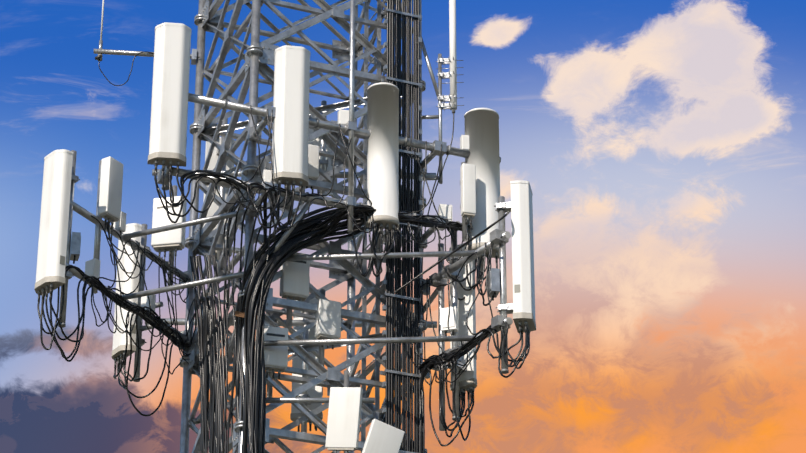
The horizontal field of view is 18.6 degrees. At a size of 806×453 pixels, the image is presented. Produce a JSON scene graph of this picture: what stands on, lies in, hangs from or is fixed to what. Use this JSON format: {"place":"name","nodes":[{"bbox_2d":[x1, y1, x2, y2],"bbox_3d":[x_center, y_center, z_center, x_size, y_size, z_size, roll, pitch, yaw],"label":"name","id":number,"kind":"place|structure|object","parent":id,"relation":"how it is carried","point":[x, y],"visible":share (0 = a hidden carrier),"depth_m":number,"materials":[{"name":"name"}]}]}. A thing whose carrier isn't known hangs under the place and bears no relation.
{"place":"outdoors","nodes":[
{"label":"outdoors","id":0,"kind":"place"},
{"bbox_2d":[0,0,805,452],"label":"sky","id":1,"kind":"structure","parent":0,"point":[659,146],"materials":[{"name":"blue"}]},
{"label":"ground","id":2,"kind":"structure","parent":0,"visible":0},
{"bbox_2d":[180,0,426,452],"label":"lattice tower","id":3,"kind":"structure","parent":2,"relation":"on","point":[258,56],"depth_m":28.02,"materials":[{"name":"metal"}]},
{"bbox_2d":[94,0,196,64],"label":"whip antenna","id":4,"kind":"object","parent":3,"relation":"attached to","point":[100,51],"visible":0.81,"depth_m":29.57,"materials":[{"name":"metal"}]},
{"bbox_2d":[264,316,287,397],"bbox_3d":[-1.388,1.364,26.186,0.280,0.950,0.251,7,-27,-15],"label":"radio","id":5,"kind":"object","parent":3,"relation":"attached to","point":[276,358],"visible":0.75,"depth_m":26.08,"materials":[{"name":"metal"}]},
{"bbox_2d":[65,0,512,452],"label":"mount frames","id":6,"kind":"structure","parent":3,"relation":"attached to","point":[348,127],"depth_m":26.59,"materials":[{"name":"metal"}]},
{"bbox_2d":[34,149,79,327],"bbox_3d":[-3.697,0.072,26.292,0.399,2.076,0.382,1,-26,-1],"label":"antenna","id":7,"kind":"object","parent":6,"relation":"attached to","point":[60,178],"visible":0.96,"depth_m":26.20,"materials":[{"name":"white plastic"},{"name":"steel"},{"name":"black rubber"}]},
{"bbox_2d":[97,156,122,228],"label":"panel antenna","id":8,"kind":"object","parent":6,"relation":"attached to","point":[110,177],"visible":1,"depth_m":26.98,"materials":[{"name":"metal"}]},
{"bbox_2d":[111,223,150,381],"bbox_3d":[-3.070,0.815,27.814,0.382,1.935,0.357,1,-26,-1],"label":"antenna","id":9,"kind":"object","parent":6,"relation":"attached to","point":[119,338],"visible":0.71,"depth_m":27.70,"materials":[{"name":"white plastic"},{"name":"steel"},{"name":"black rubber"}]},
{"bbox_2d":[151,185,186,285],"bbox_3d":[-2.659,0.077,28.087,0.360,1.306,0.281,-5,-26,9],"label":"radio","id":10,"kind":"object","parent":6,"relation":"attached to","point":[172,242],"visible":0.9,"depth_m":27.98,"materials":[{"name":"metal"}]},
{"bbox_2d":[147,22,191,189],"bbox_3d":[-2.478,-1.277,26.158,0.408,1.850,0.387,1,-26,-1],"label":"antenna","id":11,"kind":"object","parent":6,"relation":"attached to","point":[169,111],"visible":1,"depth_m":26.02,"materials":[{"name":"white plastic"},{"name":"steel"},{"name":"black rubber"}]},
{"bbox_2d":[203,118,234,264],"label":"antenna","id":12,"kind":"object","parent":6,"relation":"attached to","point":[222,191],"visible":0.15,"depth_m":30.23,"materials":[{"name":"white plastic"},{"name":"steel"},{"name":"black rubber"}]},
{"bbox_2d":[272,45,310,208],"bbox_3d":[-1.216,-1.075,26.671,0.409,1.835,0.390,1,-26,-1],"label":"antenna","id":13,"kind":"object","parent":6,"relation":"attached to","point":[290,137],"visible":0.88,"depth_m":26.54,"materials":[{"name":"white plastic"},{"name":"steel"},{"name":"black rubber"}]},
{"bbox_2d":[290,277,322,432],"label":"antenna","id":14,"kind":"object","parent":6,"relation":"attached to","point":[312,392],"visible":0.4,"depth_m":29.08,"materials":[{"name":"white plastic"},{"name":"steel"},{"name":"black rubber"}]},
{"bbox_2d":[308,100,336,195],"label":"antenna","id":15,"kind":"object","parent":6,"relation":"attached to","point":[324,163],"visible":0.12,"depth_m":30.39,"materials":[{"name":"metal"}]},
{"bbox_2d":[325,387,362,452],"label":"panel","id":16,"kind":"object","parent":6,"relation":"attached to","point":[344,418],"visible":1,"depth_m":25.52,"materials":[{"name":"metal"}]},
{"bbox_2d":[366,82,398,252],"bbox_3d":[-0.223,-0.647,26.976,0.365,1.921,0.412,1,-26,-1],"label":"antenna","id":17,"kind":"object","parent":6,"relation":"attached to","point":[383,149],"visible":0.85,"depth_m":26.85,"materials":[{"name":"white plastic"},{"name":"steel"},{"name":"black rubber"}]},
{"bbox_2d":[362,419,404,452],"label":"panel","id":18,"kind":"object","parent":6,"relation":"attached to","point":[382,437],"visible":1,"depth_m":25.41,"materials":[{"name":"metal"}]},
{"bbox_2d":[421,0,463,183],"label":"whip antenna","id":19,"kind":"object","parent":6,"relation":"attached to","point":[451,97],"visible":0.98,"depth_m":28.29,"materials":[{"name":"white fiberglass plastic"},{"name":"steel"},{"name":"black rubber"}]},
{"bbox_2d":[447,230,476,420],"bbox_3d":[0.611,1.037,26.611,0.315,2.305,0.323,-18,-31,32],"label":"antenna","id":20,"kind":"object","parent":6,"relation":"attached to","point":[466,380],"visible":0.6,"depth_m":26.59,"materials":[{"name":"white plastic"},{"name":"steel"},{"name":"black rubber"}]},
{"bbox_2d":[460,162,475,241],"bbox_3d":[0.699,-0.307,27.033,0.150,0.955,0.217,7,-27,-15],"label":"radio","id":21,"kind":"object","parent":6,"relation":"attached to","point":[468,188],"visible":0.96,"depth_m":26.95,"materials":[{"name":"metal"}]},
{"bbox_2d":[464,108,499,279],"bbox_3d":[0.899,-0.371,27.380,0.384,1.961,0.417,-10,-28,19],"label":"antenna","id":22,"kind":"object","parent":6,"relation":"attached to","point":[482,128],"visible":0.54,"depth_m":27.33,"materials":[{"name":"white plastic"},{"name":"steel"},{"name":"black rubber"}]},
{"bbox_2d":[494,180,535,373],"bbox_3d":[1.168,0.541,25.767,0.395,2.118,0.378,-5,-26,9],"label":"antenna","id":23,"kind":"object","parent":6,"relation":"attached to","point":[521,307],"visible":0.96,"depth_m":25.71,"materials":[{"name":"white plastic"},{"name":"steel"},{"name":"black rubber"}]},
{"bbox_2d":[280,252,309,327],"bbox_3d":[-1.193,0.595,26.665,0.300,1.000,0.251,10,-28,-19],"label":"radio","id":24,"kind":"object","parent":3,"relation":"attached to","point":[294,281],"visible":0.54,"depth_m":26.55,"materials":[{"name":"metal"}]},
{"bbox_2d":[299,144,318,204],"bbox_3d":[-1.084,-0.644,27.335,0.240,0.900,0.247,10,-28,-19],"label":"radio","id":25,"kind":"object","parent":3,"relation":"attached to","point":[313,162],"visible":0.27,"depth_m":27.26,"materials":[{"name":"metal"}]},
{"bbox_2d":[315,289,340,366],"bbox_3d":[-0.837,1.075,26.602,0.260,0.920,0.246,12,-29,-24],"label":"radio","id":26,"kind":"object","parent":3,"relation":"attached to","point":[328,319],"visible":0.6,"depth_m":26.51,"materials":[{"name":"metal"}]},
{"bbox_2d":[380,0,422,452],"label":"cable bundle","id":27,"kind":"object","parent":3,"relation":"attached to","point":[392,373],"visible":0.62,"depth_m":27.10,"materials":[{"name":"rubber"}]},
{"bbox_2d":[37,51,529,452],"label":"cables","id":28,"kind":"object","parent":27,"relation":"attached to","point":[265,267],"visible":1,"depth_m":26.38,"materials":[{"name":"black rubber"}]}
]}

